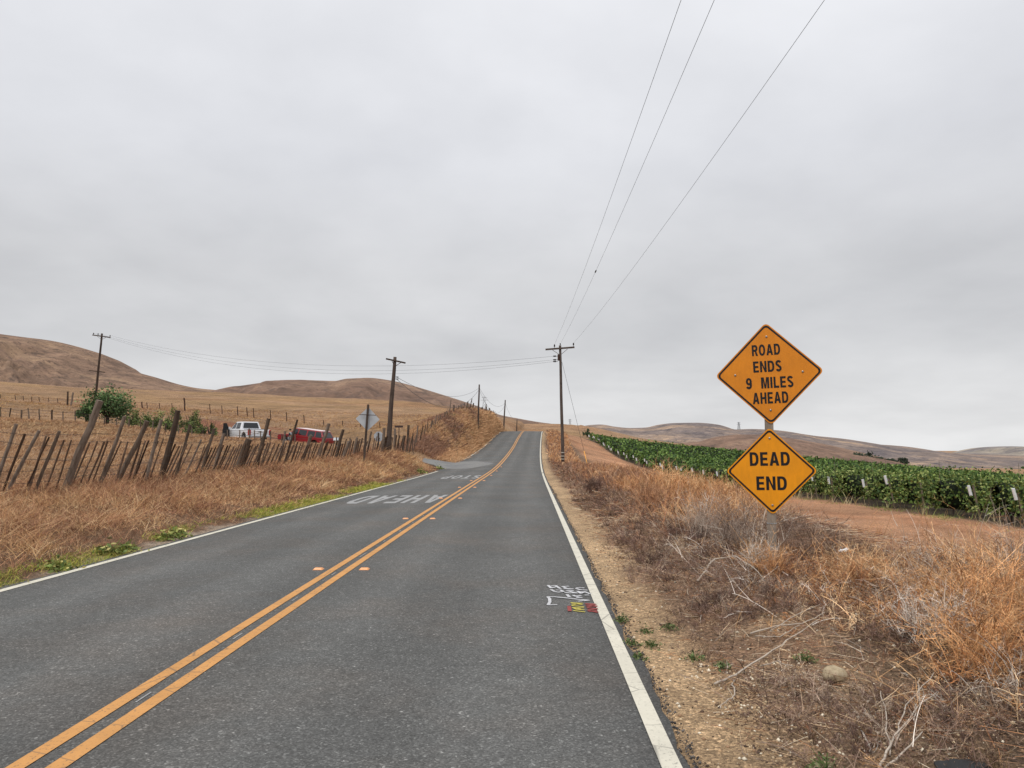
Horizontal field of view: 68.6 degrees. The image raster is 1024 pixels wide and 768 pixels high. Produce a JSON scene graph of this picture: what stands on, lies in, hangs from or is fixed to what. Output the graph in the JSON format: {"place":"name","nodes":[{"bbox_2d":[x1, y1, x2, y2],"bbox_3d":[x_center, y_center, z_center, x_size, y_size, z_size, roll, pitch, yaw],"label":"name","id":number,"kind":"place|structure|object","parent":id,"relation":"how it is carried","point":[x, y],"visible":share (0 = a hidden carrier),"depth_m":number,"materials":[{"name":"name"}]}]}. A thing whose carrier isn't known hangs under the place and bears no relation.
{"place":"outdoors","nodes":[
{"label":"outdoors","id":0,"kind":"place"},
{"bbox_2d":[0,334,213,391],"bbox_3d":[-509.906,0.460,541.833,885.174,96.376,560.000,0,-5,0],"label":"hill","id":1,"kind":"structure","parent":0,"point":[26,360],"depth_m":451.00,"materials":[{"name":"plant"}]},
{"bbox_2d":[0,431,689,767],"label":"road","id":2,"kind":"structure","parent":0,"point":[448,637],"depth_m":6.28,"materials":[{"name":"asphalt"}]},
{"bbox_2d":[0,471,436,591],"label":"edge line","id":3,"kind":"object","parent":2,"relation":"on","point":[41,579],"visible":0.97,"depth_m":12.22,"materials":[{"name":"white paint"}]},
{"bbox_2d":[5,431,522,767],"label":"yellow line","id":4,"kind":"object","parent":2,"relation":"on","point":[50,745],"visible":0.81,"depth_m":5.48,"materials":[{"name":"paint"}]},
{"bbox_2d":[45,431,523,767],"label":"yellow line","id":5,"kind":"object","parent":2,"relation":"on","point":[79,751],"visible":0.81,"depth_m":5.46,"materials":[{"name":"paint"}]},
{"bbox_2d":[347,495,446,503],"bbox_3d":[-3.583,3.659,23.879,2.830,0.033,3.600,0,-5,0],"label":"road lettering","id":6,"kind":"object","parent":2,"relation":"on","point":[431,499],"visible":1,"depth_m":23.86,"materials":[{"name":"paint"}]},
{"bbox_2d":[547,585,590,604],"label":"white spray marks","id":7,"kind":"object","parent":2,"relation":"on","point":[549,598],"visible":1,"depth_m":8.65},
{"bbox_2d":[542,473,682,767],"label":"edge line","id":8,"kind":"object","parent":2,"relation":"on","point":[663,747],"visible":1,"depth_m":5.56,"materials":[{"name":"white paint"}]},
{"bbox_2d":[550,486,703,767],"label":"asphalt crumbs","id":9,"kind":"object","parent":2,"relation":"on","point":[653,685],"visible":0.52,"depth_m":5.82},
{"bbox_2d":[211,378,608,430],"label":"hill","id":10,"kind":"structure","parent":0,"point":[369,388],"depth_m":360.38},
{"bbox_2d":[423,458,493,468],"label":"side road","id":11,"kind":"structure","parent":0,"point":[460,465],"depth_m":59.78,"materials":[{"name":"asphalt"}]},
{"bbox_2d":[0,382,1023,767],"bbox_3d":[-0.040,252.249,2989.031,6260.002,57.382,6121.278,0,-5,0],"label":"ground","id":12,"kind":"structure","parent":0,"point":[690,720],"depth_m":10.03,"materials":[{"name":"soil"}]},
{"bbox_2d":[36,552,86,572],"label":"green weed","id":13,"kind":"object","parent":12,"relation":"on","point":[53,564],"visible":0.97,"depth_m":10.34,"materials":[{"name":"green plant"}]},
{"bbox_2d":[76,403,93,421],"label":"shrub","id":14,"kind":"object","parent":12,"relation":"on","point":[88,408],"visible":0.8,"depth_m":64.40,"materials":[{"name":"green plant"}]},
{"bbox_2d":[89,333,110,393],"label":"utility pole","id":15,"kind":"object","parent":12,"relation":"on","point":[98,366],"visible":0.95,"depth_m":100.52,"materials":[{"name":"brown wood"}]},
{"bbox_2d":[75,382,138,423],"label":"leafy tree","id":16,"kind":"object","parent":12,"relation":"on","point":[117,409],"visible":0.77,"depth_m":65.55,"materials":[{"name":"green plant"}]},
{"bbox_2d":[92,536,130,555],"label":"green weed","id":17,"kind":"object","parent":12,"relation":"on","point":[106,549],"visible":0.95,"depth_m":11.75,"materials":[{"name":"green plant"}]},
{"bbox_2d":[124,408,139,426],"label":"shrub","id":18,"kind":"object","parent":12,"relation":"on","point":[133,420],"visible":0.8,"depth_m":63.61,"materials":[{"name":"green plant"}]},
{"bbox_2d":[115,539,149,551],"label":"green weed","id":19,"kind":"object","parent":12,"relation":"on","point":[131,547],"visible":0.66,"depth_m":12.19,"materials":[{"name":"green plant"}]},
{"bbox_2d":[137,409,172,428],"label":"shrub","id":20,"kind":"object","parent":12,"relation":"on","point":[156,419],"visible":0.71,"depth_m":65.49,"materials":[{"name":"green plant"}]},
{"bbox_2d":[151,527,182,540],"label":"green weed","id":21,"kind":"object","parent":12,"relation":"on","point":[171,536],"visible":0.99,"depth_m":13.57,"materials":[{"name":"green plant"}]},
{"bbox_2d":[163,407,185,431],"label":"shrub","id":22,"kind":"object","parent":12,"relation":"on","point":[169,420],"visible":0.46,"depth_m":67.86,"materials":[{"name":"green plant"}]},
{"bbox_2d":[167,525,192,536],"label":"green weed","id":23,"kind":"object","parent":12,"relation":"on","point":[180,533],"visible":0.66,"depth_m":14.04,"materials":[{"name":"green plant"}]},
{"bbox_2d":[0,407,364,448],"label":"field fence","id":24,"kind":"object","parent":12,"relation":"on","point":[227,435],"visible":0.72,"depth_m":58.26,"materials":[{"name":"brown wood"}]},
{"bbox_2d":[171,417,202,433],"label":"shrub","id":25,"kind":"object","parent":12,"relation":"on","point":[193,426],"visible":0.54,"depth_m":64.95,"materials":[{"name":"green plant"}]},
{"bbox_2d":[0,394,379,426],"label":"hillside fence","id":26,"kind":"object","parent":12,"relation":"on","point":[142,405],"visible":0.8,"depth_m":109.30,"materials":[{"name":"wood"}]},
{"bbox_2d":[183,410,201,433],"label":"shrub","id":27,"kind":"object","parent":12,"relation":"on","point":[193,418],"visible":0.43,"depth_m":70.67,"materials":[{"name":"green plant"}]},
{"bbox_2d":[0,479,403,586],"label":"green verge grass","id":28,"kind":"structure","parent":12,"relation":"on","point":[330,497],"depth_m":17.89,"materials":[{"name":"plant"}]},
{"bbox_2d":[0,400,417,494],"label":"leaning fence","id":29,"kind":"object","parent":12,"relation":"on","point":[243,454],"visible":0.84,"depth_m":23.27,"materials":[{"name":"brown wood"}]},
{"bbox_2d":[203,421,217,435],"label":"shrub","id":30,"kind":"object","parent":12,"relation":"on","point":[211,426],"visible":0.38,"depth_m":69.71,"materials":[{"name":"green plant"}]},
{"bbox_2d":[0,393,432,491],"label":"dry field grass","id":31,"kind":"structure","parent":12,"relation":"on","point":[65,446],"depth_m":48.07,"materials":[{"name":"plant"}]},
{"bbox_2d":[0,443,435,579],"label":"dry grass verge","id":32,"kind":"structure","parent":12,"relation":"on","point":[190,488],"depth_m":18.78,"materials":[{"name":"plant"}]},
{"bbox_2d":[222,422,270,438],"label":"pickup truck","id":33,"kind":"object","parent":12,"relation":"on","point":[240,426],"visible":0.54,"depth_m":65.99,"materials":[{"name":"white paint"}]},
{"bbox_2d":[277,428,333,444],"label":"red wagon","id":34,"kind":"object","parent":12,"relation":"on","point":[316,432],"visible":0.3,"depth_m":73.31,"materials":[{"name":"paint"}]},
{"bbox_2d":[356,404,378,461],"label":"warning sign","id":35,"kind":"object","parent":12,"relation":"on","point":[367,419],"visible":0.96,"depth_m":40.01,"materials":[{"name":"metal"}]},
{"bbox_2d":[386,357,405,450],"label":"utility pole","id":36,"kind":"object","parent":12,"relation":"on","point":[394,360],"visible":0.96,"depth_m":48.96,"materials":[{"name":"brown wood"}]},
{"bbox_2d":[396,405,507,462],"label":"dry grass cutting","id":37,"kind":"object","parent":12,"relation":"on","point":[468,442],"visible":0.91,"depth_m":80.06,"materials":[{"name":"plant"}]},
{"bbox_2d":[412,399,493,451],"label":"hilltop fence","id":38,"kind":"object","parent":12,"relation":"on","point":[454,406],"visible":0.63,"depth_m":79.97,"materials":[{"name":"brown wood"}]},
{"bbox_2d":[545,343,574,461],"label":"utility pole","id":39,"kind":"object","parent":12,"relation":"on","point":[561,407],"visible":0.98,"depth_m":66.06,"materials":[{"name":"brown wood"}]},
{"bbox_2d":[558,1,680,335],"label":"power line","id":40,"kind":"object","parent":39,"relation":"attached to","point":[631,139],"visible":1,"depth_m":19.05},
{"bbox_2d":[568,1,713,328],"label":"power line","id":41,"kind":"object","parent":39,"relation":"attached to","point":[653,140],"visible":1,"depth_m":19.59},
{"bbox_2d":[577,1,823,338],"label":"power line","id":42,"kind":"object","parent":39,"relation":"attached to","point":[727,137],"visible":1,"depth_m":19.20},
{"bbox_2d":[567,469,615,492],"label":"dead shrub","id":43,"kind":"object","parent":12,"relation":"on","point":[593,483],"visible":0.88,"depth_m":24.75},
{"bbox_2d":[615,471,670,508],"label":"dead shrub","id":44,"kind":"object","parent":12,"relation":"on","point":[648,493],"visible":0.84,"depth_m":16.72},
{"bbox_2d":[639,639,665,650],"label":"green weed","id":45,"kind":"object","parent":12,"relation":"on","point":[650,643],"visible":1,"depth_m":6.41,"materials":[{"name":"green plant"}]},
{"bbox_2d":[632,454,703,488],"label":"dead shrub","id":46,"kind":"object","parent":12,"relation":"on","point":[662,476],"visible":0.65,"depth_m":21.74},
{"bbox_2d":[680,649,705,661],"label":"green weed","id":47,"kind":"object","parent":12,"relation":"on","point":[691,657],"visible":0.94,"depth_m":6.01,"materials":[{"name":"green plant"}]},
{"bbox_2d":[660,484,731,537],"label":"dead shrub","id":48,"kind":"object","parent":12,"relation":"on","point":[699,525],"visible":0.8,"depth_m":11.47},
{"bbox_2d":[697,536,763,581],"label":"dry branch","id":49,"kind":"object","parent":12,"relation":"on","point":[726,565],"visible":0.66,"depth_m":9.10,"materials":[{"name":"brown wood"}]},
{"bbox_2d":[675,483,811,552],"bbox_3d":[3.220,1.740,10.457,1.731,1.142,1.472,1,-5,-14],"label":"dead shrub","id":50,"kind":"object","parent":12,"relation":"on","point":[729,528],"visible":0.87,"depth_m":10.25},
{"bbox_2d":[708,518,805,572],"bbox_3d":[2.865,1.904,8.924,0.896,0.732,1.371,2,-5,-19],"label":"dead shrub","id":51,"kind":"object","parent":12,"relation":"on","point":[754,554],"visible":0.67,"depth_m":8.75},
{"bbox_2d":[546,429,974,552],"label":"roadside dry weeds","id":52,"kind":"object","parent":12,"relation":"on","point":[571,464],"visible":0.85,"depth_m":20.11,"materials":[{"name":"plant"}]},
{"bbox_2d":[713,620,817,707],"bbox_3d":[1.895,2.026,5.446,2.137,0.260,0.504,4,-6,-42],"label":"dry branch","id":53,"kind":"object","parent":12,"relation":"on","point":[739,672],"visible":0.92,"depth_m":5.63,"materials":[{"name":"brown wood"}]},
{"bbox_2d":[678,461,855,476],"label":"vine row","id":54,"kind":"object","parent":12,"relation":"on","point":[682,466],"visible":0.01,"depth_m":66.50,"materials":[{"name":"green plant"}]},
{"bbox_2d":[702,464,834,482],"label":"vine row","id":55,"kind":"object","parent":12,"relation":"on","point":[714,472],"visible":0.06,"depth_m":58.63,"materials":[{"name":"green plant"}]},
{"bbox_2d":[717,324,821,555],"bbox_3d":[3.228,0.921,9.349,1.247,3.352,0.118,-2,-5,19],"label":"road sign","id":56,"kind":"object","parent":12,"relation":"on","point":[768,374],"visible":0.98,"depth_m":9.34,"materials":[{"name":"metal"}]},
{"bbox_2d":[623,449,950,472],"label":"vine row","id":57,"kind":"object","parent":12,"relation":"on","point":[711,458],"visible":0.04,"depth_m":102.84,"materials":[{"name":"green plant"}]},
{"bbox_2d":[750,604,824,636],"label":"dry branch","id":58,"kind":"object","parent":12,"relation":"on","point":[782,624],"visible":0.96,"depth_m":6.44,"materials":[{"name":"brown wood"}]},
{"bbox_2d":[731,537,845,577],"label":"dead shrub","id":59,"kind":"object","parent":12,"relation":"on","point":[781,562],"visible":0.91,"depth_m":8.48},
{"bbox_2d":[717,483,860,560],"bbox_3d":[3.637,1.744,9.470,1.795,1.005,1.767,3,-6,-36],"label":"dead shrub","id":60,"kind":"object","parent":12,"relation":"on","point":[796,535],"visible":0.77,"depth_m":9.36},
{"bbox_2d":[615,446,972,474],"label":"vine row","id":61,"kind":"object","parent":12,"relation":"on","point":[621,447],"visible":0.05,"depth_m":110.65,"materials":[{"name":"green plant"}]},
{"bbox_2d":[565,485,1023,767],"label":"fallen straw","id":62,"kind":"object","parent":12,"relation":"on","point":[891,538],"visible":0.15,"depth_m":6.17,"materials":[{"name":"plant"}]},
{"bbox_2d":[598,436,996,474],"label":"vine row","id":63,"kind":"object","parent":12,"relation":"on","point":[613,440],"visible":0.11,"depth_m":128.80,"materials":[{"name":"green plant"}]},
{"bbox_2d":[571,484,1023,767],"bbox_3d":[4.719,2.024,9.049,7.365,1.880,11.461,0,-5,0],"label":"tangled dry weeds","id":64,"kind":"object","parent":12,"relation":"on","point":[907,552],"visible":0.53,"depth_m":6.20,"materials":[{"name":"plant"}]},
{"bbox_2d":[578,512,1023,767],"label":"pebbles","id":65,"kind":"object","parent":12,"relation":"on","point":[736,703],"visible":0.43,"depth_m":4.94,"materials":[{"name":"gravel"}]},
{"bbox_2d":[602,439,1004,473],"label":"vine row","id":66,"kind":"object","parent":12,"relation":"on","point":[739,453],"visible":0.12,"depth_m":126.19,"materials":[{"name":"green plant"}]},
{"bbox_2d":[592,434,1017,474],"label":"vine row","id":67,"kind":"object","parent":12,"relation":"on","point":[744,451],"visible":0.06,"depth_m":141.74,"materials":[{"name":"green plant"}]},
{"bbox_2d":[792,649,820,663],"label":"green weed","id":68,"kind":"object","parent":12,"relation":"on","point":[805,658],"visible":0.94,"depth_m":5.63,"materials":[{"name":"green plant"}]},
{"bbox_2d":[610,445,1004,475],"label":"vine row","id":69,"kind":"object","parent":12,"relation":"on","point":[689,454],"visible":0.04,"depth_m":113.22,"materials":[{"name":"green plant"}]},
{"bbox_2d":[593,435,1021,474],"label":"vine row","id":70,"kind":"object","parent":12,"relation":"on","point":[743,451],"visible":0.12,"depth_m":139.15,"materials":[{"name":"green plant"}]},
{"bbox_2d":[593,435,1022,475],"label":"vine row","id":71,"kind":"object","parent":12,"relation":"on","point":[594,437],"visible":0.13,"depth_m":136.61,"materials":[{"name":"green plant"}]},
{"bbox_2d":[604,441,1013,476],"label":"vine row","id":72,"kind":"object","parent":12,"relation":"on","point":[728,455],"visible":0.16,"depth_m":121.01,"materials":[{"name":"green plant"}]},
{"bbox_2d":[598,437,1020,476],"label":"vine row","id":73,"kind":"object","parent":12,"relation":"on","point":[822,459],"visible":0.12,"depth_m":131.34,"materials":[{"name":"green plant"}]},
{"bbox_2d":[597,435,1022,475],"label":"vine row","id":74,"kind":"object","parent":12,"relation":"on","point":[803,457],"visible":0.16,"depth_m":133.96,"materials":[{"name":"green plant"}]},
{"bbox_2d":[625,449,999,476],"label":"vine row","id":75,"kind":"object","parent":12,"relation":"on","point":[649,453],"visible":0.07,"depth_m":100.22,"materials":[{"name":"green plant"}]},
{"bbox_2d":[603,440,1023,476],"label":"vine row","id":76,"kind":"object","parent":12,"relation":"on","point":[688,450],"visible":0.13,"depth_m":123.60,"materials":[{"name":"green plant"}]},
{"bbox_2d":[608,441,1018,474],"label":"vine row","id":77,"kind":"object","parent":12,"relation":"on","point":[614,447],"visible":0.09,"depth_m":118.38,"materials":[{"name":"green plant"}]},
{"bbox_2d":[609,443,1021,476],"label":"vine row","id":78,"kind":"object","parent":12,"relation":"on","point":[610,444],"visible":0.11,"depth_m":115.82,"materials":[{"name":"green plant"}]},
{"bbox_2d":[633,451,1007,477],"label":"vine row","id":79,"kind":"object","parent":12,"relation":"on","point":[634,459],"visible":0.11,"depth_m":95.08,"materials":[{"name":"green plant"}]},
{"bbox_2d":[625,449,1018,475],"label":"vine row","id":80,"kind":"object","parent":12,"relation":"on","point":[726,460],"visible":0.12,"depth_m":97.68,"materials":[{"name":"green plant"}]},
{"bbox_2d":[636,454,1010,478],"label":"vine row","id":81,"kind":"object","parent":12,"relation":"on","point":[642,457],"visible":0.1,"depth_m":89.87,"materials":[{"name":"green plant"}]},
{"bbox_2d":[803,749,844,767],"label":"green weed","id":82,"kind":"object","parent":12,"relation":"on","point":[823,764],"visible":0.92,"depth_m":3.94,"materials":[{"name":"green plant"}]},
{"bbox_2d":[634,452,1021,479],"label":"vine row","id":83,"kind":"object","parent":12,"relation":"on","point":[640,461],"visible":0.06,"depth_m":92.46,"materials":[{"name":"green plant"}]},
{"bbox_2d":[643,454,1015,477],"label":"vine row","id":84,"kind":"object","parent":12,"relation":"on","point":[644,459],"visible":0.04,"depth_m":87.27,"materials":[{"name":"green plant"}]},
{"bbox_2d":[662,458,1000,477],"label":"vine row","id":85,"kind":"object","parent":12,"relation":"on","point":[698,464],"visible":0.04,"depth_m":74.29,"materials":[{"name":"green plant"}]},
{"bbox_2d":[646,455,1018,477],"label":"vine row","id":86,"kind":"object","parent":12,"relation":"on","point":[655,457],"visible":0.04,"depth_m":84.69,"materials":[{"name":"green plant"}]},
{"bbox_2d":[648,455,1017,477],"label":"vine row","id":87,"kind":"object","parent":12,"relation":"on","point":[650,463],"visible":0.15,"depth_m":82.07,"materials":[{"name":"green plant"}]},
{"bbox_2d":[822,665,847,681],"bbox_3d":[2.232,1.995,5.188,0.180,0.094,0.139,0,-5,0],"label":"stone","id":88,"kind":"object","parent":12,"relation":"on","point":[840,672],"visible":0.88,"depth_m":5.14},
{"bbox_2d":[675,473,1017,529],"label":"track side grass","id":89,"kind":"structure","parent":12,"relation":"on","point":[888,508],"depth_m":29.38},
{"bbox_2d":[797,528,913,592],"bbox_3d":[3.570,1.841,7.691,1.148,0.676,1.260,0,-5,0],"label":"dead shrub","id":90,"kind":"object","parent":12,"relation":"on","point":[851,569],"visible":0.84,"depth_m":7.76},
{"bbox_2d":[797,461,1010,496],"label":"vine row","id":91,"kind":"object","parent":12,"relation":"on","point":[810,487],"visible":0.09,"depth_m":40.60,"materials":[{"name":"green plant"}]},
{"bbox_2d":[879,672,937,765],"bbox_3d":[2.105,1.908,4.215,1.316,0.321,0.243,4,-7,-43],"label":"dry branch","id":92,"kind":"object","parent":12,"relation":"on","point":[893,738],"visible":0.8,"depth_m":4.17,"materials":[{"name":"brown wood"}]},
{"bbox_2d":[807,463,1023,500],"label":"vine row","id":93,"kind":"object","parent":12,"relation":"on","point":[814,483],"visible":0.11,"depth_m":38.05,"materials":[{"name":"green plant"}]},
{"bbox_2d":[824,462,1020,502],"bbox_3d":[24.846,5.257,35.486,19.972,3.213,1.341,0,-5,0],"label":"vine row","id":94,"kind":"object","parent":12,"relation":"on","point":[851,482],"visible":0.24,"depth_m":35.40,"materials":[{"name":"green plant"}]},
{"bbox_2d":[824,496,1023,622],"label":"dead shrub","id":95,"kind":"object","parent":12,"relation":"on","point":[988,578],"visible":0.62,"depth_m":6.14,"materials":[{"name":"plant"}]},
{"bbox_2d":[853,540,1006,606],"bbox_3d":[3.796,1.732,6.816,1.332,0.726,1.214,0,-5,0],"label":"dead shrub","id":96,"kind":"object","parent":12,"relation":"on","point":[915,574],"visible":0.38,"depth_m":6.84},
{"bbox_2d":[849,566,1020,643],"bbox_3d":[3.176,1.622,5.487,1.208,0.600,1.123,-4,-6,37],"label":"dead shrub","id":97,"kind":"object","parent":12,"relation":"on","point":[922,607],"visible":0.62,"depth_m":5.50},
{"bbox_2d":[858,464,1020,506],"bbox_3d":[23.947,4.906,32.922,17.318,2.920,1.358,0,-5,0],"label":"vine row","id":98,"kind":"object","parent":12,"relation":"on","point":[880,482],"visible":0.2,"depth_m":32.85,"materials":[{"name":"green plant"}]},
{"bbox_2d":[868,561,1023,689],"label":"dead shrub","id":99,"kind":"object","parent":12,"relation":"on","point":[989,631],"visible":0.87,"depth_m":4.75,"materials":[{"name":"plant"}]},
{"bbox_2d":[882,465,1021,509],"bbox_3d":[22.699,4.460,30.332,15.333,2.714,1.379,0,-5,0],"label":"vine row","id":100,"kind":"object","parent":12,"relation":"on","point":[907,484],"visible":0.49,"depth_m":30.26,"materials":[{"name":"green plant"}]},
{"bbox_2d":[934,758,996,767],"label":"rubber scrap","id":101,"kind":"object","parent":12,"relation":"on","point":[958,763],"visible":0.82,"depth_m":3.59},
{"bbox_2d":[910,463,1023,516],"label":"vine row","id":102,"kind":"object","parent":12,"relation":"on","point":[954,493],"visible":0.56,"depth_m":27.60,"materials":[{"name":"green plant"}]},
{"bbox_2d":[953,495,1023,596],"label":"dead shrub","id":103,"kind":"object","parent":12,"relation":"on","point":[1006,542],"visible":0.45,"depth_m":7.05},
{"bbox_2d":[962,465,1023,521],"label":"vine row","id":104,"kind":"object","parent":12,"relation":"on","point":[998,490],"visible":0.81,"depth_m":25.09,"materials":[{"name":"green plant"}]},
{"bbox_2d":[1006,480,1023,520],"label":"vine row","id":105,"kind":"object","parent":12,"relation":"on","point":[1015,491],"visible":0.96,"depth_m":22.59,"materials":[{"name":"green plant"}]},
{"bbox_2d":[0,0,1023,450],"label":"sky","id":106,"kind":"structure","parent":0,"point":[358,185],"materials":[{"name":"grey"}]},
{"bbox_2d":[678,435,909,465],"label":"hill","id":107,"kind":"structure","parent":0,"point":[798,446],"depth_m":564.02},
{"bbox_2d":[586,423,1023,468],"bbox_3d":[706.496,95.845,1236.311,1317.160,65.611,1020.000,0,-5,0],"label":"hill","id":108,"kind":"structure","parent":0,"point":[682,432],"depth_m":1006.78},
{"bbox_2d":[952,446,1023,455],"bbox_3d":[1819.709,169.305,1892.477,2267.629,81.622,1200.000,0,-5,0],"label":"hill","id":109,"kind":"structure","parent":0,"point":[1009,450],"depth_m":1842.83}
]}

